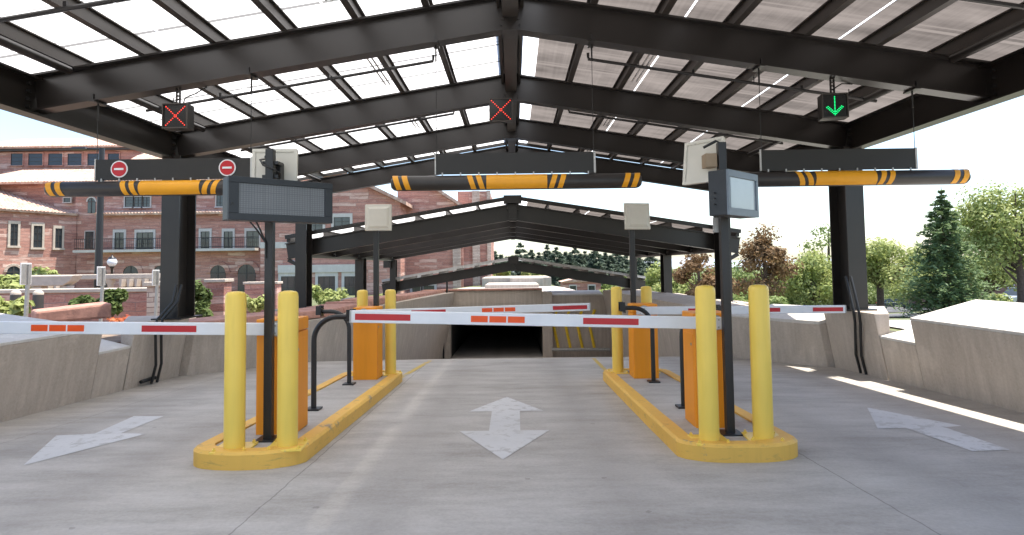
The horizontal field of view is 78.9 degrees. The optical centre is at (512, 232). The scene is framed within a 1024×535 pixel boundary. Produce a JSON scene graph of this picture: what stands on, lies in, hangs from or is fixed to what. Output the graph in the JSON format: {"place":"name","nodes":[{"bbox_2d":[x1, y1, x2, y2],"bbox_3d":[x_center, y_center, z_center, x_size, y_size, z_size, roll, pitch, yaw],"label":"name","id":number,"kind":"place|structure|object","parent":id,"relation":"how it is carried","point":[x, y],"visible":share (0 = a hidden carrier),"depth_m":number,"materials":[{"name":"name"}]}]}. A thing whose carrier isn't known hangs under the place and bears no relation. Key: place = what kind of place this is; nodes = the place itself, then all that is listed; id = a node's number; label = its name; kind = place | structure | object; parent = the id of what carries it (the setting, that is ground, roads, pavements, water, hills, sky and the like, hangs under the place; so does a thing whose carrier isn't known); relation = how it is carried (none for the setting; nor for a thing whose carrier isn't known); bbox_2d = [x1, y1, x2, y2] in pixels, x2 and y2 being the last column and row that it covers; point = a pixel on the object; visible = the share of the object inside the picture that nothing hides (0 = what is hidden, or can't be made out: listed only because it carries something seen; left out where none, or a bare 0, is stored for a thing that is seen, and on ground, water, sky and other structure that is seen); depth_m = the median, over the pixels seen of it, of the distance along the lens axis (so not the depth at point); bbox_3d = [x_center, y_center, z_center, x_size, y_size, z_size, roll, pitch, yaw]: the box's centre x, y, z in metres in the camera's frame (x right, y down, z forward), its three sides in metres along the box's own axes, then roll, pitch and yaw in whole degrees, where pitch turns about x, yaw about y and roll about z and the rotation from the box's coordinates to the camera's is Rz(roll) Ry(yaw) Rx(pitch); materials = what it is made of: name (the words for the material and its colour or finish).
{"place":"outdoors","nodes":[
{"label":"outdoors","id":0,"kind":"place"},
{"bbox_2d":[30,275,81,288],"bbox_3d":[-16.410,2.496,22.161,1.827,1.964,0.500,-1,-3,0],"label":"stone bench","id":1,"kind":"object","parent":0,"point":[45,282],"visible":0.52,"depth_m":21.96,"materials":[{"name":"stone"}]},
{"bbox_2d":[101,317,195,341],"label":"ground","id":2,"kind":"structure","parent":0,"point":[112,337],"depth_m":11.42,"materials":[{"name":"concrete"}]},
{"bbox_2d":[0,274,30,288],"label":"shrub","id":3,"kind":"object","parent":2,"relation":"on","point":[7,281],"visible":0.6,"depth_m":23.84,"materials":[{"name":"green plant"}]},
{"bbox_2d":[0,295,34,315],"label":"shrub","id":4,"kind":"object","parent":2,"relation":"on","point":[15,307],"visible":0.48,"depth_m":12.41,"materials":[{"name":"green plant"}]},
{"bbox_2d":[20,263,31,316],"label":"sign post","id":5,"kind":"object","parent":2,"relation":"on","point":[25,273],"visible":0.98,"depth_m":11.44,"materials":[{"name":"metal"}]},
{"bbox_2d":[32,290,43,309],"bbox_3d":[-12.149,2.127,15.919,0.260,1.336,0.253,-1,-3,0],"label":"path light","id":6,"kind":"object","parent":2,"relation":"on","point":[38,297],"visible":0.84,"depth_m":15.86,"materials":[{"name":"grey metal"}]},
{"bbox_2d":[0,287,146,342],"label":"garden wall","id":7,"kind":"structure","parent":2,"relation":"on","point":[134,303],"depth_m":18.92,"materials":[{"name":"brick"}]},
{"bbox_2d":[4,274,159,288],"bbox_3d":[-18.031,2.702,24.805,7.989,2.072,0.800,-1,-3,0],"label":"balustrade","id":8,"kind":"object","parent":2,"relation":"on","point":[131,280],"visible":0.12,"depth_m":24.75,"materials":[{"name":"beige stone"}]},
{"bbox_2d":[68,294,95,304],"bbox_3d":[-12.229,2.056,17.729,0.784,0.666,0.534,1,-3,-25],"label":"shrub","id":9,"kind":"object","parent":2,"relation":"on","point":[85,299],"visible":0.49,"depth_m":17.61,"materials":[{"name":"green plant"}]},
{"bbox_2d":[70,147,104,287],"bbox_3d":[-18.543,0.097,27.045,1.460,7.725,0.340,-1,-3,0],"label":"street lamp","id":10,"kind":"object","parent":2,"relation":"on","point":[99,234],"visible":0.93,"depth_m":26.98,"materials":[{"name":"metal"}]},
{"bbox_2d":[96,267,105,321],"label":"sign post","id":11,"kind":"object","parent":2,"relation":"on","point":[101,271],"visible":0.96,"depth_m":13.43,"materials":[{"name":"metal"}]},
{"bbox_2d":[94,288,128,316],"bbox_3d":[-11.258,1.954,17.510,0.831,0.825,0.727,-1,-3,0],"label":"shrub","id":12,"kind":"object","parent":2,"relation":"on","point":[117,298],"visible":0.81,"depth_m":17.40,"materials":[{"name":"green plant"}]},
{"bbox_2d":[143,281,159,315],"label":"stone pier","id":13,"kind":"structure","parent":2,"relation":"on","point":[150,298],"depth_m":16.43,"materials":[{"name":"beige stone"}]},
{"bbox_2d":[152,270,159,315],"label":"sign post","id":14,"kind":"object","parent":2,"relation":"on","point":[155,277],"visible":0.97,"depth_m":14.42,"materials":[{"name":"metal"}]},
{"bbox_2d":[195,280,212,317],"bbox_3d":[-10.558,2.486,20.878,0.988,1.909,0.838,1,-3,-24],"label":"shrub","id":15,"kind":"object","parent":2,"relation":"on","point":[203,296],"visible":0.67,"depth_m":20.78,"materials":[{"name":"green plant"}]},
{"bbox_2d":[204,279,233,315],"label":"stone pier","id":16,"kind":"structure","parent":2,"relation":"on","point":[220,288],"depth_m":21.92,"materials":[{"name":"brick"}]},
{"bbox_2d":[246,294,263,312],"bbox_3d":[-9.983,2.721,23.984,1.131,0.776,0.852,-3,-4,41],"label":"shrub","id":17,"kind":"object","parent":2,"relation":"on","point":[255,305],"visible":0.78,"depth_m":23.69,"materials":[{"name":"green plant"}]},
{"bbox_2d":[243,281,282,312],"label":"garden wall","id":18,"kind":"structure","parent":2,"relation":"on","point":[254,290],"depth_m":29.91,"materials":[{"name":"red brick"}]},
{"bbox_2d":[0,328,1023,534],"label":"driveway","id":19,"kind":"structure","parent":0,"point":[497,432],"depth_m":5.25,"materials":[{"name":"concrete"}]},
{"bbox_2d":[0,289,453,421],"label":"retaining wall","id":20,"kind":"structure","parent":19,"relation":"on","point":[41,372],"depth_m":10.04,"materials":[{"name":"concrete"}]},
{"bbox_2d":[139,284,182,383],"bbox_3d":[-5.758,1.665,10.221,0.501,1.622,0.423,-1,-3,0],"label":"conduit","id":21,"kind":"object","parent":20,"relation":"attached to","point":[153,378],"visible":0.86,"depth_m":10.21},
{"bbox_2d":[0,0,1023,319],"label":"canopy","id":22,"kind":"object","parent":20,"relation":"on","point":[358,86],"visible":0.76,"depth_m":9.14,"materials":[{"name":"brown metal"}]},
{"bbox_2d":[44,67,257,196],"bbox_3d":[-4.138,-1.219,7.577,3.018,1.537,0.240,-1,-3,0],"label":"clearance bar","id":23,"kind":"object","parent":22,"relation":"hanging from","point":[172,175],"visible":0.77,"depth_m":7.54,"materials":[{"name":"metal"}]},
{"bbox_2d":[162,87,206,130],"bbox_3d":[-4.006,-1.539,7.607,0.457,0.559,0.190,-1,-3,0],"label":"lane signal","id":24,"kind":"object","parent":22,"relation":"hanging from","point":[177,116],"visible":1,"depth_m":7.53,"materials":[{"name":"brown metal"}]},
{"bbox_2d":[489,94,517,122],"bbox_3d":[-0.152,-2.141,10.640,0.502,0.503,0.190,-1,-3,0],"label":"lane signal","id":25,"kind":"object","parent":22,"relation":"hanging from","point":[500,110],"visible":1,"depth_m":10.56,"materials":[{"name":"brown metal"}]},
{"bbox_2d":[391,33,641,190],"bbox_3d":[0.030,-1.465,7.587,3.022,1.884,0.240,-1,-3,0],"label":"clearance bar","id":26,"kind":"object","parent":22,"relation":"hanging from","point":[517,170],"visible":1,"depth_m":7.52,"materials":[{"name":"metal"}]},
{"bbox_2d":[817,78,851,120],"bbox_3d":[3.969,-1.641,7.597,0.462,0.510,0.216,-1,-3,0],"label":"lane signal","id":27,"kind":"object","parent":22,"relation":"hanging from","point":[833,106],"visible":1,"depth_m":7.53,"materials":[{"name":"brown metal"}]},
{"bbox_2d":[746,58,970,186],"bbox_3d":[3.985,-1.342,7.578,3.027,1.549,0.240,-1,-3,0],"label":"clearance bar","id":28,"kind":"object","parent":22,"relation":"hanging from","point":[867,166],"visible":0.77,"depth_m":7.54,"materials":[{"name":"metal"}]},
{"bbox_2d":[285,195,740,297],"bbox_3d":[0.013,0.952,23.710,12.812,3.340,12.955,-1,-3,0],"label":"canopy","id":29,"kind":"object","parent":20,"relation":"on","point":[511,217],"visible":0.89,"depth_m":17.78,"materials":[{"name":"brown metal"}]},
{"bbox_2d":[193,370,401,470],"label":"traffic island","id":30,"kind":"structure","parent":19,"relation":"on","point":[342,409],"depth_m":6.19,"materials":[{"name":"concrete"}]},
{"bbox_2d":[0,316,307,434],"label":"barrier gate","id":31,"kind":"structure","parent":30,"relation":"on","point":[121,328],"depth_m":5.92,"materials":[{"name":"metal"}]},
{"bbox_2d":[298,336,307,425],"bbox_3d":[-2.092,1.463,6.173,0.013,0.840,0.340,-1,-3,0],"label":"door","id":32,"kind":"structure","parent":31,"relation":"in","point":[302,342],"depth_m":6.20,"materials":[{"name":"metal"}]},
{"bbox_2d":[209,291,257,454],"bbox_3d":[-2.442,1.200,5.472,0.310,1.371,0.310,-1,-3,-4],"label":"bollard","id":33,"kind":"object","parent":30,"relation":"on","point":[235,373],"visible":0.98,"depth_m":5.41,"materials":[{"name":"metal"}]},
{"bbox_2d":[222,149,332,442],"bbox_3d":[-2.278,0.537,5.819,0.941,2.748,0.673,2,-4,-41],"label":"display post","id":34,"kind":"object","parent":30,"relation":"on","point":[271,191],"visible":0.96,"depth_m":5.75,"materials":[{"name":"metal"}]},
{"bbox_2d":[267,291,308,451],"bbox_3d":[-1.994,1.198,5.513,0.310,1.371,0.310,0,-3,-5],"label":"bollard","id":35,"kind":"object","parent":30,"relation":"on","point":[287,366],"visible":1,"depth_m":5.45,"materials":[{"name":"metal"}]},
{"bbox_2d":[308,309,355,410],"bbox_3d":[-2.108,1.460,7.195,0.545,1.144,0.162,-1,-3,0],"label":"arm rest post","id":36,"kind":"object","parent":30,"relation":"on","point":[317,328],"visible":0.84,"depth_m":7.18,"materials":[{"name":"metal"}]},
{"bbox_2d":[316,305,355,384],"bbox_3d":[-2.580,1.632,9.079,0.545,1.144,0.162,-1,-3,0],"label":"arm rest post","id":37,"kind":"object","parent":30,"relation":"on","point":[321,311],"visible":0.8,"depth_m":9.05,"materials":[{"name":"metal"}]},
{"bbox_2d":[351,290,367,375],"bbox_3d":[-2.449,1.611,10.131,0.310,1.371,0.310,-1,-3,0],"label":"bollard","id":38,"kind":"object","parent":30,"relation":"on","point":[362,297],"visible":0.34,"depth_m":10.09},
{"bbox_2d":[365,204,391,376],"bbox_3d":[-2.126,0.910,9.928,0.422,2.726,0.279,-1,-3,0],"label":"reader post","id":39,"kind":"object","parent":30,"relation":"on","point":[378,217],"visible":0.85,"depth_m":9.89,"materials":[{"name":"black paint"}]},
{"bbox_2d":[383,289,401,375],"bbox_3d":[-1.983,1.601,10.088,0.310,1.371,0.310,-1,-3,4],"label":"bollard","id":40,"kind":"object","parent":30,"relation":"on","point":[390,338],"visible":0.82,"depth_m":10.01,"materials":[{"name":"metal"}]},
{"bbox_2d":[353,303,590,379],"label":"barrier gate","id":41,"kind":"structure","parent":30,"relation":"on","point":[367,353],"depth_m":9.51,"materials":[{"name":"metal"}]},
{"bbox_2d":[378,323,381,374],"bbox_3d":[-2.072,1.775,9.722,0.013,0.840,0.340,-1,-3,0],"label":"door","id":42,"kind":"structure","parent":41,"relation":"in","point":[379,324],"depth_m":9.69,"materials":[{"name":"metal"}]},
{"bbox_2d":[603,368,797,462],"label":"traffic island","id":43,"kind":"structure","parent":19,"relation":"on","point":[656,411],"depth_m":6.04,"materials":[{"name":"concrete"}]},
{"bbox_2d":[349,310,724,427],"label":"barrier gate","id":44,"kind":"structure","parent":43,"relation":"on","point":[686,321],"depth_m":5.96,"materials":[{"name":"metal"}]},
{"bbox_2d":[683,331,694,420],"bbox_3d":[1.754,1.416,6.213,0.013,0.840,0.340,-1,-3,0],"label":"door","id":45,"kind":"structure","parent":44,"relation":"in","point":[687,337],"depth_m":6.20,"materials":[{"name":"metal"}]},
{"bbox_2d":[607,286,628,373],"bbox_3d":[1.666,1.542,9.956,0.310,1.371,0.310,-1,-3,0],"label":"bollard","id":46,"kind":"object","parent":43,"relation":"on","point":[617,344],"visible":0.94,"depth_m":9.88,"materials":[{"name":"metal"}]},
{"bbox_2d":[623,203,649,371],"bbox_3d":[1.979,0.870,9.866,0.424,2.688,0.301,-1,-3,0],"label":"reader post","id":47,"kind":"object","parent":43,"relation":"on","point":[636,216],"visible":0.78,"depth_m":9.85,"materials":[{"name":"black paint"}]},
{"bbox_2d":[618,302,659,382],"bbox_3d":[1.808,1.560,8.919,0.545,1.144,0.162,-1,-3,0],"label":"arm rest post","id":48,"kind":"object","parent":43,"relation":"on","point":[622,307],"visible":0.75,"depth_m":8.89,"materials":[{"name":"metal"}]},
{"bbox_2d":[641,286,660,372],"bbox_3d":[2.150,1.538,9.982,0.310,1.371,0.310,0,-3,-6],"label":"bollard","id":49,"kind":"object","parent":43,"relation":"on","point":[646,294],"visible":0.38,"depth_m":9.94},
{"bbox_2d":[675,304,720,408],"bbox_3d":[2.111,1.391,7.045,0.545,1.144,0.162,-1,-3,0],"label":"arm rest post","id":50,"kind":"object","parent":43,"relation":"on","point":[682,404],"visible":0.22,"depth_m":7.01,"materials":[{"name":"metal"}]},
{"bbox_2d":[687,285,729,445],"bbox_3d":[1.724,1.151,5.530,0.310,1.371,0.310,-1,-3,-1],"label":"bollard","id":51,"kind":"object","parent":43,"relation":"on","point":[707,364],"visible":0.97,"depth_m":5.46,"materials":[{"name":"metal"}]},
{"bbox_2d":[682,136,758,435],"bbox_3d":[1.845,0.467,5.800,0.610,2.778,0.682,2,-4,-44],"label":"display post","id":52,"kind":"object","parent":43,"relation":"on","point":[733,193],"visible":0.98,"depth_m":5.77,"materials":[{"name":"metal"}]},
{"bbox_2d":[628,303,845,378],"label":"barrier gate","id":53,"kind":"structure","parent":43,"relation":"on","point":[639,354],"depth_m":9.26,"materials":[{"name":"metal"}]},
{"bbox_2d":[628,328,633,374],"bbox_3d":[1.796,1.704,9.483,0.006,0.840,0.340,-1,-3,0],"label":"door","id":54,"kind":"structure","parent":53,"relation":"in","point":[630,330],"depth_m":9.44,"materials":[{"name":"metal"}]},
{"bbox_2d":[741,284,783,440],"bbox_3d":[2.224,1.149,5.587,0.310,1.371,0.310,-1,-3,6],"label":"bollard","id":55,"kind":"object","parent":43,"relation":"on","point":[761,365],"visible":0.99,"depth_m":5.52,"materials":[{"name":"metal"}]},
{"bbox_2d":[602,288,1023,412],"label":"retaining wall","id":56,"kind":"structure","parent":19,"relation":"on","point":[972,350],"depth_m":8.89,"materials":[{"name":"concrete"}]},
{"bbox_2d":[844,276,866,374],"bbox_3d":[5.699,1.515,10.221,0.302,1.623,0.424,-1,-3,0],"label":"conduit","id":57,"kind":"object","parent":56,"relation":"attached to","point":[855,324],"visible":0.99,"depth_m":10.20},
{"bbox_2d":[0,0,1023,332],"label":"sky","id":58,"kind":"structure","parent":0,"point":[988,142],"materials":[{"name":"white"}]},
{"bbox_2d":[195,267,925,318],"bbox_3d":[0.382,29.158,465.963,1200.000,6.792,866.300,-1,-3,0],"label":"ground","id":59,"kind":"structure","parent":0,"point":[314,303],"depth_m":52.87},
{"bbox_2d":[0,190,77,287],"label":"stone wing","id":60,"kind":"structure","parent":59,"relation":"on","point":[37,233],"depth_m":52.37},
{"bbox_2d":[6,221,20,247],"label":"window","id":61,"kind":"structure","parent":60,"relation":"in","point":[13,238],"depth_m":50.58,"materials":[{"name":"beige stone"}]},
{"bbox_2d":[30,223,44,249],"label":"window","id":62,"kind":"structure","parent":60,"relation":"in","point":[37,229],"depth_m":52.17,"materials":[{"name":"beige stone"}]},
{"bbox_2d":[52,225,64,249],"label":"window","id":63,"kind":"structure","parent":60,"relation":"in","point":[58,231],"depth_m":53.61,"materials":[{"name":"beige glass"}]},
{"bbox_2d":[0,138,305,291],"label":"stone hall","id":64,"kind":"structure","parent":59,"relation":"on","point":[29,168],"depth_m":54.60,"materials":[{"name":"brick"}]},
{"bbox_2d":[9,152,23,166],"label":"window","id":65,"kind":"structure","parent":64,"relation":"in","point":[16,158],"depth_m":62.46,"materials":[{"name":"blue glass"}]},
{"bbox_2d":[26,152,43,166],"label":"window","id":66,"kind":"structure","parent":64,"relation":"in","point":[33,158],"depth_m":62.46,"materials":[{"name":"blue glass"}]},
{"bbox_2d":[46,152,63,166],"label":"window","id":67,"kind":"structure","parent":64,"relation":"in","point":[53,158],"depth_m":62.46,"materials":[{"name":"blue glass"}]},
{"bbox_2d":[66,152,82,166],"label":"window","id":68,"kind":"structure","parent":64,"relation":"in","point":[73,158],"depth_m":62.46,"materials":[{"name":"blue glass"}]},
{"bbox_2d":[112,229,125,248],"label":"window","id":69,"kind":"structure","parent":64,"relation":"in","point":[117,243],"depth_m":54.21,"materials":[{"name":"glass"}]},
{"bbox_2d":[118,261,142,287],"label":"window","id":70,"kind":"structure","parent":64,"relation":"in","point":[131,267],"depth_m":54.05,"materials":[{"name":"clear glass"}]},
{"bbox_2d":[134,229,155,248],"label":"window","id":71,"kind":"structure","parent":64,"relation":"in","point":[144,233],"depth_m":54.22,"materials":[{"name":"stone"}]},
{"bbox_2d":[198,228,211,248],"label":"window","id":72,"kind":"structure","parent":64,"relation":"in","point":[202,232],"depth_m":54.21,"materials":[{"name":"glass"}]},
{"bbox_2d":[206,261,229,278],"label":"window","id":73,"kind":"structure","parent":64,"relation":"in","point":[217,269],"depth_m":54.05,"materials":[{"name":"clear glass"}]},
{"bbox_2d":[222,228,234,247],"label":"window","id":74,"kind":"structure","parent":64,"relation":"in","point":[225,232],"depth_m":54.21,"materials":[{"name":"glass"}]},
{"bbox_2d":[233,260,259,291],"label":"window","id":75,"kind":"structure","parent":64,"relation":"in","point":[246,270],"depth_m":54.05,"materials":[{"name":"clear glass"}]},
{"bbox_2d":[244,228,260,247],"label":"window","id":76,"kind":"structure","parent":64,"relation":"in","point":[252,239],"depth_m":54.21,"materials":[{"name":"glass"}]},
{"bbox_2d":[312,284,348,304],"bbox_3d":[-10.613,3.676,35.708,2.162,1.536,1.797,-3,-4,32],"label":"shrub","id":77,"kind":"object","parent":59,"relation":"on","point":[325,296],"visible":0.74,"depth_m":35.52,"materials":[{"name":"green plant"}]},
{"bbox_2d":[260,173,412,294],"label":"gabled building","id":78,"kind":"structure","parent":59,"relation":"on","point":[348,208],"depth_m":49.97,"materials":[{"name":"brick"}]},
{"bbox_2d":[278,273,294,290],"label":"window","id":79,"kind":"structure","parent":78,"relation":"in","point":[288,279],"depth_m":49.83,"materials":[{"name":"glass"}]},
{"bbox_2d":[315,272,337,292],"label":"window","id":80,"kind":"structure","parent":78,"relation":"in","point":[325,280],"depth_m":49.82,"materials":[{"name":"glass"}]},
{"bbox_2d":[331,213,352,226],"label":"window","id":81,"kind":"structure","parent":78,"relation":"in","point":[339,219],"depth_m":50.08,"materials":[{"name":"glass"}]},
{"bbox_2d":[341,272,354,294],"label":"window","id":82,"kind":"structure","parent":78,"relation":"in","point":[348,278],"depth_m":49.82,"materials":[{"name":"glass"}]},
{"bbox_2d":[397,191,493,292],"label":"gabled annex","id":83,"kind":"object","parent":59,"relation":"on","point":[419,201],"visible":0.16,"depth_m":53.21,"materials":[{"name":"brick"}]},
{"bbox_2d":[482,276,550,287],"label":"planter wall","id":84,"kind":"structure","parent":59,"relation":"on","point":[513,282],"depth_m":47.58,"materials":[{"name":"concrete"}]},
{"bbox_2d":[443,282,611,358],"bbox_3d":[1.218,5.207,41.859,10.100,4.950,19.850,-1,-3,0],"label":"garage portal","id":85,"kind":"object","parent":59,"relation":"on","point":[548,338],"visible":0.4,"depth_m":32.85,"materials":[{"name":"concrete"}]},
{"bbox_2d":[381,256,645,294],"bbox_3d":[0.030,2.263,32.203,12.812,2.050,4.455,-1,-3,0],"label":"canopy","id":86,"kind":"object","parent":85,"relation":"on","point":[513,263],"visible":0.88,"depth_m":30.22,"materials":[{"name":"brown metal"}]},
{"bbox_2d":[552,348,609,350],"bbox_3d":[3.507,6.050,32.405,3.010,0.225,0.539,-1,-3,0],"label":"guard rail","id":87,"kind":"object","parent":85,"relation":"attached to","point":[580,349],"visible":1,"depth_m":32.15,"materials":[{"name":"metal"}]},
{"bbox_2d":[544,247,566,286],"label":"conifer","id":88,"kind":"object","parent":59,"relation":"on","point":[555,255],"visible":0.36,"depth_m":129.31,"materials":[{"name":"green plant"}]},
{"bbox_2d":[559,279,600,289],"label":"red house","id":89,"kind":"structure","parent":59,"relation":"on","point":[573,284],"depth_m":79.74,"materials":[{"name":"brick"}]},
{"bbox_2d":[583,251,608,288],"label":"conifer","id":90,"kind":"object","parent":59,"relation":"on","point":[594,263],"visible":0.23,"depth_m":127.19,"materials":[{"name":"green plant"}]},
{"bbox_2d":[601,255,623,288],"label":"conifer","id":91,"kind":"object","parent":59,"relation":"on","point":[610,264],"visible":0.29,"depth_m":128.13,"materials":[{"name":"green plant"}]},
{"bbox_2d":[605,257,659,289],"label":"conifer","id":92,"kind":"object","parent":59,"relation":"on","point":[641,264],"visible":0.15,"depth_m":125.08,"materials":[{"name":"green plant"}]},
{"bbox_2d":[644,261,694,293],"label":"tree","id":93,"kind":"object","parent":59,"relation":"on","point":[652,279],"visible":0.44,"depth_m":59.31,"materials":[{"name":"green plant"}]},
{"bbox_2d":[672,253,741,296],"bbox_3d":[11.536,3.242,37.676,3.243,4.948,4.346,1,-3,-28],"label":"tree","id":94,"kind":"object","parent":59,"relation":"on","point":[693,264],"visible":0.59,"depth_m":37.76,"materials":[{"name":"brown plant"}]},
{"bbox_2d":[700,258,785,301],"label":"tree","id":95,"kind":"object","parent":59,"relation":"on","point":[738,274],"visible":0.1,"depth_m":44.23,"materials":[{"name":"green plant"}]},
{"bbox_2d":[732,222,804,297],"bbox_3d":[13.726,2.287,34.190,2.917,5.730,3.872,1,-4,-31],"label":"tree","id":96,"kind":"object","parent":59,"relation":"on","point":[759,250],"visible":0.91,"depth_m":33.78,"materials":[{"name":"brown plant"}]},
{"bbox_2d":[771,249,832,304],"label":"tree","id":97,"kind":"object","parent":59,"relation":"on","point":[816,269],"visible":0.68,"depth_m":40.80,"materials":[{"name":"green plant"}]},
{"bbox_2d":[773,258,832,304],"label":"tree","id":98,"kind":"object","parent":59,"relation":"on","point":[792,302],"visible":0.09,"depth_m":52.67,"materials":[{"name":"green plant"}]},
{"bbox_2d":[797,223,869,263],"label":"tree","id":99,"kind":"object","parent":59,"relation":"on","point":[821,229],"visible":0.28,"depth_m":61.91,"materials":[{"name":"green plant"}]},
{"bbox_2d":[866,234,936,306],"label":"tree","id":100,"kind":"object","parent":59,"relation":"on","point":[883,272],"visible":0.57,"depth_m":42.56,"materials":[{"name":"green plant"}]},
{"bbox_2d":[871,264,938,309],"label":"tree","id":101,"kind":"object","parent":59,"relation":"on","point":[897,293],"visible":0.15,"depth_m":69.55,"materials":[{"name":"green plant"}]},
{"bbox_2d":[893,188,1008,318],"bbox_3d":[24.882,1.325,35.936,5.410,8.089,5.737,-2,-3,19],"label":"conifer","id":102,"kind":"object","parent":59,"relation":"on","point":[940,230],"visible":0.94,"depth_m":35.50,"materials":[{"name":"green plant"}]},
{"bbox_2d":[948,221,1023,296],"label":"tree","id":103,"kind":"object","parent":59,"relation":"on","point":[993,277],"visible":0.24,"depth_m":50.96,"materials":[{"name":"green plant"}]},
{"bbox_2d":[952,178,1023,302],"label":"tree","id":104,"kind":"object","parent":59,"relation":"on","point":[1003,232],"visible":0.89,"depth_m":40.05,"materials":[{"name":"green plant"}]},
{"bbox_2d":[512,257,897,271],"bbox_3d":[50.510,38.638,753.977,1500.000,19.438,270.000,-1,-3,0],"label":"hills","id":105,"kind":"structure","parent":0,"point":[676,261],"depth_m":688.01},
{"bbox_2d":[889,318,909,330],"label":"ground","id":106,"kind":"structure","parent":0,"point":[895,329],"depth_m":11.04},
{"bbox_2d":[733,294,788,304],"bbox_3d":[11.702,3.735,29.976,3.400,1.666,1.952,-1,-3,0],"label":"shrub","id":107,"kind":"object","parent":106,"relation":"on","point":[779,300],"visible":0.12,"depth_m":29.81,"materials":[{"name":"green plant"}]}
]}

